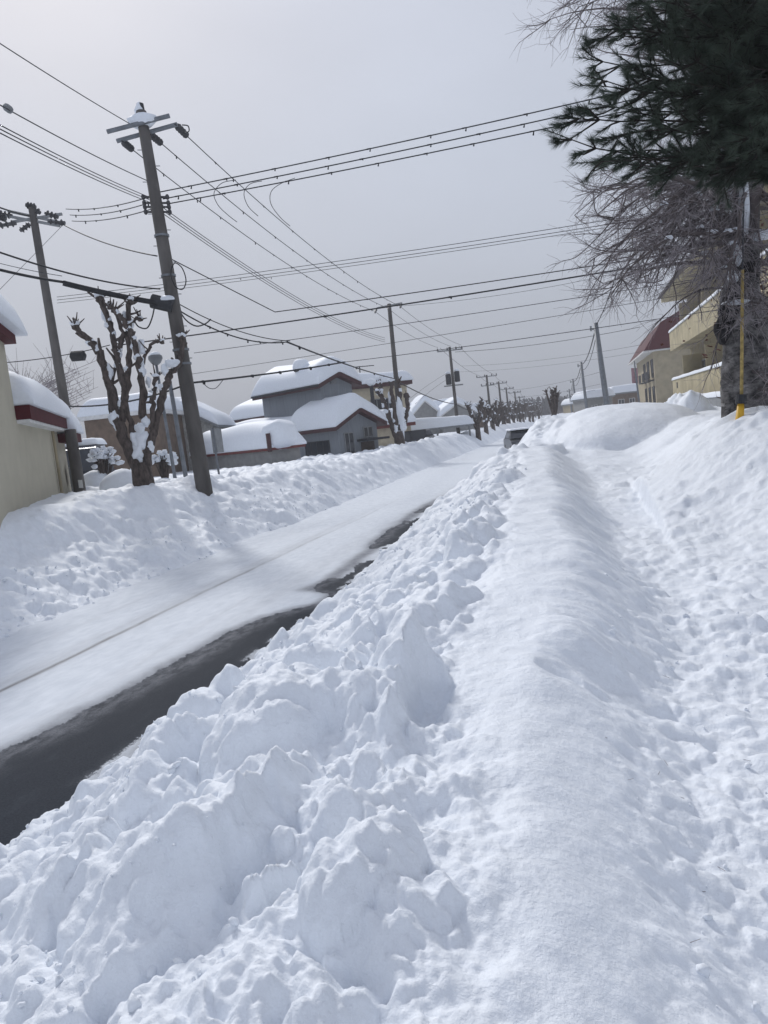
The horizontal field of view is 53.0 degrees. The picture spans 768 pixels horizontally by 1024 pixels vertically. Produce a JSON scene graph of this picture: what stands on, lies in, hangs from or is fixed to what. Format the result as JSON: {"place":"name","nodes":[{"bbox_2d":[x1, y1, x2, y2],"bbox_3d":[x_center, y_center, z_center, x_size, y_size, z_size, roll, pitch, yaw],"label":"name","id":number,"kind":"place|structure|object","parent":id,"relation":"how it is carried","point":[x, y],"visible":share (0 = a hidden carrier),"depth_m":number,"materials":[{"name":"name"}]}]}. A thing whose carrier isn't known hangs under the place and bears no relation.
{"place":"outdoors","nodes":[
{"label":"outdoors","id":0,"kind":"place"},
{"bbox_2d":[0,438,503,844],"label":"road","id":1,"kind":"structure","parent":0,"point":[90,691],"depth_m":10.32,"materials":[{"name":"snow"}]},
{"bbox_2d":[504,427,529,448],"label":"moving car","id":2,"kind":"object","parent":1,"relation":"on","point":[513,436],"visible":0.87,"depth_m":49.24,"materials":[{"name":"paint"}]},
{"bbox_2d":[0,0,732,438],"label":"sky","id":3,"kind":"structure","parent":0,"point":[257,85],"materials":[{"name":"grey"}]},
{"bbox_2d":[0,390,767,1023],"bbox_3d":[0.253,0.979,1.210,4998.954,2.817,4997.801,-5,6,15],"label":"snow ground","id":4,"kind":"structure","parent":0,"point":[474,830],"depth_m":3.08,"materials":[{"name":"snow"}]},
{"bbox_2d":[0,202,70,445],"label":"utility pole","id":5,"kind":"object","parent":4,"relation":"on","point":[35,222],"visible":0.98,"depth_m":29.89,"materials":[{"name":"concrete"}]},
{"bbox_2d":[0,207,29,216],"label":"power line","id":6,"kind":"object","parent":5,"relation":"attached to","point":[14,212],"visible":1,"depth_m":28.35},
{"bbox_2d":[7,345,109,362],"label":"power line","id":7,"kind":"object","parent":5,"relation":"attached to","point":[50,357],"visible":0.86,"depth_m":29.99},
{"bbox_2d":[69,350,86,361],"bbox_3d":[-11.922,-6.078,30.000,0.637,0.393,0.400,-6,6,0],"label":"cable joint","id":8,"kind":"object","parent":7,"relation":"attached to","point":[81,355],"visible":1,"depth_m":29.85,"materials":[{"name":"plastic"}]},
{"bbox_2d":[62,224,156,256],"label":"power line","id":9,"kind":"object","parent":5,"relation":"attached to","point":[110,244],"visible":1,"depth_m":25.06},
{"bbox_2d":[0,294,83,526],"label":"beige house","id":10,"kind":"structure","parent":4,"relation":"on","point":[37,419],"depth_m":17.97,"materials":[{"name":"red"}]},
{"bbox_2d":[7,345,96,408],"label":"bare tree","id":11,"kind":"object","parent":4,"relation":"on","point":[51,383],"visible":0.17,"depth_m":46.47,"materials":[{"name":"brown plant"}]},
{"bbox_2d":[64,429,85,491],"bbox_3d":[-9.465,-0.675,23.995,0.380,3.827,0.794,-9,7,-24],"label":"concrete post","id":12,"kind":"object","parent":4,"relation":"on","point":[76,469],"visible":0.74,"depth_m":23.85,"materials":[{"name":"concrete"}]},
{"bbox_2d":[65,438,115,490],"bbox_3d":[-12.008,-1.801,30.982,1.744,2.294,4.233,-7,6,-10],"label":"house","id":13,"kind":"structure","parent":4,"relation":"on","point":[86,445],"depth_m":30.01,"materials":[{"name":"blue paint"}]},
{"bbox_2d":[84,470,106,486],"bbox_3d":[-10.102,-0.877,27.042,1.227,1.200,1.128,-5,6,15],"label":"snow heap","id":14,"kind":"object","parent":4,"relation":"on","point":[94,478],"visible":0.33,"depth_m":26.55,"materials":[{"name":"snow"}]},
{"bbox_2d":[86,445,124,474],"bbox_3d":[-9.732,-1.512,27.067,1.222,1.656,1.016,-10,7,-32],"label":"shrub","id":15,"kind":"object","parent":4,"relation":"on","point":[103,455],"visible":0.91,"depth_m":26.86,"materials":[{"name":"brown plant"}]},
{"bbox_2d":[99,468,131,489],"bbox_3d":[-8.068,-0.562,24.010,1.535,1.600,1.428,-5,6,15],"label":"snow heap","id":16,"kind":"object","parent":4,"relation":"on","point":[121,477],"visible":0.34,"depth_m":23.45,"materials":[{"name":"snow"}]},
{"bbox_2d":[67,287,189,485],"bbox_3d":[-6.698,-2.635,21.355,3.150,7.208,1.361,-8,6,-18],"label":"pruned tree","id":17,"kind":"object","parent":4,"relation":"on","point":[136,443],"visible":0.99,"depth_m":21.06,"materials":[{"name":"brown plant"}]},
{"bbox_2d":[77,392,188,476],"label":"brown building","id":18,"kind":"structure","parent":4,"relation":"on","point":[95,420],"depth_m":44.14,"materials":[{"name":"brown"}]},
{"bbox_2d":[106,101,212,495],"bbox_3d":[-6.161,-5.301,22.259,1.976,12.627,2.820,-6,6,4],"label":"utility pole","id":19,"kind":"object","parent":4,"relation":"on","point":[142,121],"visible":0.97,"depth_m":21.55,"materials":[{"name":"concrete"}]},
{"bbox_2d":[0,43,128,122],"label":"power line","id":20,"kind":"object","parent":19,"relation":"attached to","point":[61,82],"visible":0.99,"depth_m":17.96,"materials":[{"name":"grey metal"}]},
{"bbox_2d":[0,105,146,180],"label":"power line","id":21,"kind":"object","parent":19,"relation":"attached to","point":[70,143],"visible":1,"depth_m":16.84,"materials":[{"name":"grey metal"}]},
{"bbox_2d":[2,103,13,113],"bbox_3d":[-7.007,-7.520,14.350,0.139,0.157,0.313,-5,6,15],"label":"wire joint","id":22,"kind":"object","parent":21,"relation":"attached to","point":[8,106],"visible":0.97,"depth_m":14.31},
{"bbox_2d":[0,133,148,201],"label":"power line","id":23,"kind":"object","parent":19,"relation":"attached to","point":[68,166],"visible":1,"depth_m":14.86,"materials":[{"name":"rubber"}]},
{"bbox_2d":[0,129,148,199],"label":"power line","id":24,"kind":"object","parent":19,"relation":"attached to","point":[67,162],"visible":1,"depth_m":14.93,"materials":[{"name":"grey metal"}]},
{"bbox_2d":[0,125,148,196],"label":"power line","id":25,"kind":"object","parent":19,"relation":"attached to","point":[66,159],"visible":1,"depth_m":14.76,"materials":[{"name":"grey metal"}]},
{"bbox_2d":[0,252,159,289],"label":"power line","id":26,"kind":"object","parent":19,"relation":"attached to","point":[75,274],"visible":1,"depth_m":18.13,"materials":[{"name":"rubber"}]},
{"bbox_2d":[68,198,148,211],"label":"power line","id":27,"kind":"object","parent":19,"relation":"attached to","point":[107,206],"visible":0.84,"depth_m":25.38,"materials":[{"name":"rubber"}]},
{"bbox_2d":[62,280,156,304],"bbox_3d":[-7.354,-5.907,20.799,2.427,0.682,0.150,-10,7,-28],"label":"cable sleeve","id":28,"kind":"object","parent":19,"relation":"attached to","point":[104,292],"visible":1,"depth_m":20.66,"materials":[{"name":"plastic"}]},
{"bbox_2d":[0,268,62,282],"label":"cable","id":29,"kind":"object","parent":28,"relation":"attached to","point":[30,276],"visible":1,"depth_m":19.03,"materials":[{"name":"rubber"}]},
{"bbox_2d":[135,304,155,328],"bbox_3d":[-6.598,-5.393,21.290,0.638,0.665,0.082,-7,6,-4],"label":"wire loop","id":30,"kind":"object","parent":28,"relation":"hanging from","point":[147,327],"visible":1,"depth_m":21.29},
{"bbox_2d":[72,204,148,217],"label":"power line","id":31,"kind":"object","parent":19,"relation":"attached to","point":[108,212],"visible":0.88,"depth_m":25.51,"materials":[{"name":"rubber"}]},
{"bbox_2d":[74,208,150,223],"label":"power line","id":32,"kind":"object","parent":19,"relation":"attached to","point":[112,218],"visible":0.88,"depth_m":25.34,"materials":[{"name":"rubber"}]},
{"bbox_2d":[68,386,179,406],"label":"power line","id":33,"kind":"object","parent":19,"relation":"attached to","point":[128,401],"visible":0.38,"depth_m":26.43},
{"bbox_2d":[170,263,186,289],"bbox_3d":[-5.716,-6.553,21.399,0.434,0.778,0.106,-6,6,3],"label":"wire loop","id":34,"kind":"object","parent":19,"relation":"hanging from","point":[184,274],"visible":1,"depth_m":21.39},
{"bbox_2d":[182,314,210,326],"bbox_3d":[-5.359,-5.532,21.790,0.926,0.598,0.075,-6,6,3],"label":"wire loop","id":35,"kind":"object","parent":19,"relation":"hanging from","point":[196,325],"visible":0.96,"depth_m":21.79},
{"bbox_2d":[172,259,274,311],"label":"power line","id":36,"kind":"object","parent":19,"relation":"attached to","point":[222,285],"visible":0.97,"depth_m":23.68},
{"bbox_2d":[181,311,286,344],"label":"power line","id":37,"kind":"object","parent":19,"relation":"attached to","point":[227,334],"visible":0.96,"depth_m":23.51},
{"bbox_2d":[286,341,391,377],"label":"power line","id":38,"kind":"object","parent":37,"relation":"attached to","point":[300,347],"visible":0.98,"depth_m":31.98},
{"bbox_2d":[180,304,287,340],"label":"power line","id":39,"kind":"object","parent":19,"relation":"attached to","point":[231,328],"visible":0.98,"depth_m":23.57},
{"bbox_2d":[134,151,372,310],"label":"power line","id":40,"kind":"object","parent":19,"relation":"attached to","point":[244,234],"visible":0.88,"depth_m":30.48,"materials":[{"name":"grey metal"}]},
{"bbox_2d":[194,361,345,384],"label":"power line","id":41,"kind":"object","parent":19,"relation":"attached to","point":[252,376],"visible":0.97,"depth_m":27.53,"materials":[{"name":"rubber"}]},
{"bbox_2d":[163,145,383,306],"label":"power line","id":42,"kind":"object","parent":19,"relation":"attached to","point":[259,224],"visible":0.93,"depth_m":29.55,"materials":[{"name":"grey metal"}]},
{"bbox_2d":[164,214,383,341],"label":"power line","id":43,"kind":"object","parent":19,"relation":"attached to","point":[256,277],"visible":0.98,"depth_m":28.35,"materials":[{"name":"rubber"}]},
{"bbox_2d":[164,208,383,337],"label":"power line","id":44,"kind":"object","parent":19,"relation":"attached to","point":[257,272],"visible":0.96,"depth_m":28.70,"materials":[{"name":"rubber"}]},
{"bbox_2d":[166,213,383,339],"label":"power line","id":45,"kind":"object","parent":19,"relation":"attached to","point":[259,276],"visible":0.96,"depth_m":28.51,"materials":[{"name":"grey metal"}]},
{"bbox_2d":[188,137,396,304],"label":"power line","id":46,"kind":"object","parent":19,"relation":"attached to","point":[276,217],"visible":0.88,"depth_m":29.44,"materials":[{"name":"grey metal"}]},
{"bbox_2d":[163,94,654,199],"bbox_3d":[2.921,-9.936,19.852,18.792,0.770,0.040,-5,6,11],"label":"power line","id":47,"kind":"object","parent":19,"relation":"attached to","point":[524,124],"visible":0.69,"depth_m":20.51,"materials":[{"name":"rubber"}]},
{"bbox_2d":[170,102,667,203],"bbox_3d":[2.978,-9.717,19.852,18.668,0.642,0.040,-5,6,11],"label":"power line","id":48,"kind":"object","parent":19,"relation":"attached to","point":[288,181],"visible":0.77,"depth_m":20.49,"materials":[{"name":"grey metal"}]},
{"bbox_2d":[160,77,680,192],"bbox_3d":[2.878,-10.174,19.851,18.880,0.814,0.040,-5,6,11],"label":"power line","id":49,"kind":"object","parent":19,"relation":"attached to","point":[369,149],"visible":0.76,"depth_m":20.45,"materials":[{"name":"rubber"}]},
{"bbox_2d":[148,352,176,477],"bbox_3d":[-7.525,-2.489,27.103,0.490,6.313,0.992,-12,8,-41],"label":"street lamp","id":50,"kind":"object","parent":4,"relation":"on","point":[155,358],"visible":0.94,"depth_m":26.95,"materials":[{"name":"grey metal"}]},
{"bbox_2d":[152,449,177,477],"bbox_3d":[-7.994,-1.524,27.983,1.176,1.468,0.987,-7,6,-7],"label":"shrub","id":51,"kind":"object","parent":4,"relation":"on","point":[164,461],"visible":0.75,"depth_m":27.86,"materials":[{"name":"brown plant"}]},
{"bbox_2d":[169,380,187,476],"bbox_3d":[-6.413,-1.729,24.490,0.159,5.118,0.757,-10,7,-30],"label":"steel pole","id":52,"kind":"object","parent":4,"relation":"on","point":[178,435],"visible":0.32,"depth_m":24.44,"materials":[{"name":"metal"}]},
{"bbox_2d":[180,400,235,470],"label":"pale gabled shed","id":53,"kind":"structure","parent":4,"relation":"on","point":[211,417],"depth_m":50.11,"materials":[{"name":"white"}]},
{"bbox_2d":[210,428,223,473],"bbox_3d":[-5.779,-1.253,27.225,0.263,3.456,0.885,-6,6,3],"label":"sign post","id":54,"kind":"object","parent":4,"relation":"on","point":[217,440],"visible":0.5,"depth_m":27.07,"materials":[{"name":"grey metal"}]},
{"bbox_2d":[229,399,263,422],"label":"house","id":55,"kind":"structure","parent":4,"relation":"on","point":[247,410],"depth_m":64.02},
{"bbox_2d":[189,356,389,469],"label":"grey house","id":56,"kind":"structure","parent":4,"relation":"on","point":[323,410],"depth_m":48.68,"materials":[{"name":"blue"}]},
{"bbox_2d":[305,440,330,455],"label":"window","id":57,"kind":"structure","parent":56,"relation":"in","point":[318,447],"depth_m":49.16,"materials":[{"name":"metal"}]},
{"bbox_2d":[343,432,355,452],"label":"window","id":58,"kind":"structure","parent":56,"relation":"in","point":[349,441],"depth_m":48.16,"materials":[{"name":"grey glass"}]},
{"bbox_2d":[361,441,374,450],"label":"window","id":59,"kind":"structure","parent":56,"relation":"in","point":[368,445],"depth_m":49.19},
{"bbox_2d":[363,426,373,437],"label":"window","id":60,"kind":"structure","parent":56,"relation":"in","point":[368,430],"depth_m":49.20,"materials":[{"name":"grey glass"}]},
{"bbox_2d":[352,365,426,445],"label":"yellow house","id":61,"kind":"structure","parent":4,"relation":"on","point":[365,390],"depth_m":63.86,"materials":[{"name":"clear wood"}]},
{"bbox_2d":[370,399,383,409],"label":"window","id":62,"kind":"structure","parent":61,"relation":"in","point":[378,404],"depth_m":64.76,"materials":[{"name":"grey glass"}]},
{"bbox_2d":[404,429,426,441],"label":"wall","id":63,"kind":"structure","parent":61,"relation":"in","point":[415,435],"depth_m":58.97,"materials":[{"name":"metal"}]},
{"bbox_2d":[374,302,404,439],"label":"utility pole","id":64,"kind":"object","parent":4,"relation":"on","point":[394,359],"visible":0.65,"depth_m":51.88,"materials":[{"name":"concrete"}]},
{"bbox_2d":[392,378,453,403],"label":"power line","id":65,"kind":"object","parent":64,"relation":"attached to","point":[423,394],"visible":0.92,"depth_m":58.52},
{"bbox_2d":[405,271,624,305],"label":"power line","id":66,"kind":"object","parent":64,"relation":"attached to","point":[503,294],"visible":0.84,"depth_m":48.76,"materials":[{"name":"grey metal"}]},
{"bbox_2d":[373,376,409,444],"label":"pruned tree","id":67,"kind":"object","parent":4,"relation":"on","point":[397,422],"visible":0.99,"depth_m":49.82,"materials":[{"name":"brown plant"}]},
{"bbox_2d":[411,429,434,437],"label":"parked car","id":68,"kind":"object","parent":4,"relation":"on","point":[429,434],"visible":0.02,"depth_m":63.49,"materials":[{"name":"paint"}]},
{"bbox_2d":[410,395,477,435],"bbox_3d":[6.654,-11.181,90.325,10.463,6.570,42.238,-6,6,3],"label":"double gabled house","id":69,"kind":"structure","parent":4,"relation":"on","point":[437,417],"depth_m":98.84,"materials":[{"name":"grey"}]},
{"bbox_2d":[437,346,462,433],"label":"utility pole","id":70,"kind":"object","parent":4,"relation":"on","point":[455,373],"visible":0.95,"depth_m":72.87,"materials":[{"name":"concrete"}]},
{"bbox_2d":[460,327,638,351],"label":"power line","id":71,"kind":"object","parent":70,"relation":"attached to","point":[550,342],"visible":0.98,"depth_m":65.62,"materials":[{"name":"rubber"}]},
{"bbox_2d":[464,397,485,440],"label":"pruned tree","id":72,"kind":"object","parent":4,"relation":"on","point":[480,414],"visible":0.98,"depth_m":71.70,"materials":[{"name":"brown plant"}]},
{"bbox_2d":[471,402,485,427],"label":"brown house","id":73,"kind":"structure","parent":4,"relation":"on","point":[476,415],"depth_m":112.33,"materials":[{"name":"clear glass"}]},
{"bbox_2d":[476,373,496,426],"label":"utility pole","id":74,"kind":"object","parent":4,"relation":"on","point":[487,385],"visible":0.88,"depth_m":97.91,"materials":[{"name":"concrete"}]},
{"bbox_2d":[482,404,493,433],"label":"pruned tree","id":75,"kind":"object","parent":4,"relation":"on","point":[488,412],"visible":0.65,"depth_m":81.11,"materials":[{"name":"brown plant"}]},
{"bbox_2d":[485,398,502,430],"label":"pruned tree","id":76,"kind":"object","parent":4,"relation":"on","point":[493,418],"visible":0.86,"depth_m":90.53,"materials":[{"name":"brown plant"}]},
{"bbox_2d":[491,381,506,423],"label":"utility pole","id":77,"kind":"object","parent":4,"relation":"on","point":[498,383],"visible":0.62,"depth_m":111.90,"materials":[{"name":"concrete"}]},
{"bbox_2d":[495,403,503,426],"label":"pruned tree","id":78,"kind":"object","parent":4,"relation":"on","point":[498,421],"visible":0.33,"depth_m":99.95,"materials":[{"name":"brown plant"}]},
{"bbox_2d":[497,402,506,423],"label":"pruned tree","id":79,"kind":"object","parent":4,"relation":"on","point":[504,414],"visible":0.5,"depth_m":109.47,"materials":[{"name":"brown plant"}]},
{"bbox_2d":[502,400,511,423],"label":"pruned tree","id":80,"kind":"object","parent":4,"relation":"on","point":[508,413],"visible":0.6,"depth_m":118.96,"materials":[{"name":"brown plant"}]},
{"bbox_2d":[500,387,513,423],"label":"utility pole","id":81,"kind":"object","parent":4,"relation":"on","point":[505,388],"visible":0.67,"depth_m":123.89,"materials":[{"name":"concrete"}]},
{"bbox_2d":[506,403,519,422],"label":"pruned tree","id":82,"kind":"object","parent":4,"relation":"on","point":[512,415],"visible":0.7,"depth_m":128.59,"materials":[{"name":"brown plant"}]},
{"bbox_2d":[512,402,526,422],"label":"pruned tree","id":83,"kind":"object","parent":4,"relation":"on","point":[521,413],"visible":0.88,"depth_m":138.06,"materials":[{"name":"brown plant"}]},
{"bbox_2d":[524,401,532,421],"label":"pruned tree","id":84,"kind":"object","parent":4,"relation":"on","point":[529,411],"visible":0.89,"depth_m":157.15,"materials":[{"name":"brown plant"}]},
{"bbox_2d":[491,394,572,418],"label":"wood","id":85,"kind":"object","parent":4,"relation":"on","point":[546,410],"visible":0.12,"depth_m":262.43,"materials":[{"name":"plant"}]},
{"bbox_2d":[534,401,543,418],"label":"pruned tree","id":86,"kind":"object","parent":4,"relation":"on","point":[538,413],"visible":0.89,"depth_m":176.10,"materials":[{"name":"brown plant"}]},
{"bbox_2d":[542,386,560,415],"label":"pruned tree","id":87,"kind":"object","parent":4,"relation":"on","point":[554,400],"visible":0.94,"depth_m":65.54,"materials":[{"name":"brown plant"}]},
{"bbox_2d":[561,398,573,412],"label":"house","id":88,"kind":"structure","parent":4,"relation":"on","point":[565,403],"depth_m":163.54,"materials":[{"name":"beige concrete"}]},
{"bbox_2d":[577,362,587,408],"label":"utility pole","id":89,"kind":"object","parent":4,"relation":"on","point":[583,385],"visible":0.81,"depth_m":95.86,"materials":[{"name":"concrete"}]},
{"bbox_2d":[570,388,614,412],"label":"house","id":90,"kind":"structure","parent":4,"relation":"on","point":[594,397],"depth_m":120.07,"materials":[{"name":"grey"}]},
{"bbox_2d":[590,322,609,404],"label":"utility pole","id":91,"kind":"object","parent":4,"relation":"on","point":[605,394],"visible":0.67,"depth_m":60.82,"materials":[{"name":"grey concrete"}]},
{"bbox_2d":[608,383,637,403],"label":"house","id":92,"kind":"structure","parent":4,"relation":"on","point":[626,393],"depth_m":135.02,"materials":[{"name":"beige concrete"}]},
{"bbox_2d":[631,361,639,401],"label":"sign post","id":93,"kind":"object","parent":4,"relation":"on","point":[634,372],"visible":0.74,"depth_m":66.00,"materials":[{"name":"grey metal"}]},
{"bbox_2d":[509,0,767,417],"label":"birch tree","id":94,"kind":"object","parent":4,"relation":"on","point":[726,231],"visible":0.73,"depth_m":11.65,"materials":[{"name":"brown plant"}]},
{"bbox_2d":[537,0,767,213],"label":"pine tree","id":95,"kind":"object","parent":4,"relation":"on","point":[726,94],"visible":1,"depth_m":6.90,"materials":[{"name":"green plant"}]},
{"bbox_2d":[628,311,690,402],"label":"cream building","id":96,"kind":"structure","parent":4,"relation":"on","point":[659,367],"depth_m":90.17,"materials":[{"name":"paint"}]},
{"bbox_2d":[667,391,720,406],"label":"garden wall","id":97,"kind":"structure","parent":4,"relation":"on","point":[714,401],"depth_m":34.87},
{"bbox_2d":[657,184,767,397],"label":"apartment block","id":98,"kind":"structure","parent":4,"relation":"on","point":[697,367],"depth_m":45.75,"materials":[{"name":"paint"}]},
{"bbox_2d":[59,224,607,299],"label":"power line","id":99,"kind":"object","parent":98,"relation":"attached to","point":[354,262],"visible":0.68,"depth_m":29.57,"materials":[{"name":"rubber"}]},
{"bbox_2d":[59,213,647,296],"bbox_3d":[0.821,-10.076,28.999,32.120,1.154,0.030,-4,6,18],"label":"power line","id":100,"kind":"object","parent":98,"relation":"attached to","point":[362,257],"visible":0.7,"depth_m":29.47,"materials":[{"name":"grey metal"}]},
{"bbox_2d":[59,211,703,302],"bbox_3d":[0.821,-9.818,28.999,32.121,1.137,0.025,-4,6,18],"label":"power line","id":101,"kind":"object","parent":98,"relation":"attached to","point":[353,265],"visible":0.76,"depth_m":29.58,"materials":[{"name":"grey metal"}]},
{"bbox_2d":[123,256,700,344],"bbox_3d":[2.236,-7.330,26.005,26.339,0.315,0.066,-4,6,18],"label":"power line","id":102,"kind":"object","parent":98,"relation":"attached to","point":[450,297],"visible":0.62,"depth_m":26.48,"materials":[{"name":"rubber"}]},
{"bbox_2d":[194,289,714,373],"bbox_3d":[5.065,-8.552,35.000,31.814,0.518,0.024,-4,6,18],"label":"power line","id":103,"kind":"object","parent":98,"relation":"attached to","point":[445,334],"visible":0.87,"depth_m":35.68,"materials":[{"name":"rubber"}]},
{"bbox_2d":[196,268,762,352],"bbox_3d":[4.343,-7.221,27.002,24.330,0.200,0.024,-5,6,14],"label":"power line","id":104,"kind":"object","parent":98,"relation":"attached to","point":[441,318],"visible":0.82,"depth_m":27.57,"materials":[{"name":"rubber"}]},
{"bbox_2d":[275,246,716,311],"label":"power line","id":105,"kind":"object","parent":98,"relation":"attached to","point":[446,287],"visible":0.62,"depth_m":25.43,"materials":[{"name":"rubber"}]},
{"bbox_2d":[347,310,715,361],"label":"power line","id":106,"kind":"object","parent":98,"relation":"attached to","point":[529,337],"visible":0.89,"depth_m":29.32,"materials":[{"name":"rubber"}]},
{"bbox_2d":[660,220,767,398],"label":"rusty leaved tree","id":107,"kind":"object","parent":4,"relation":"on","point":[765,287],"visible":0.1,"depth_m":20.38,"materials":[{"name":"brown plant"}]},
{"bbox_2d":[735,188,746,419],"bbox_3d":[5.217,-2.845,11.177,1.577,5.558,0.231,-12,8,-44],"label":"guy wire guard","id":108,"kind":"object","parent":4,"relation":"on","point":[741,400],"visible":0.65,"depth_m":10.98,"materials":[{"name":"plastic"}]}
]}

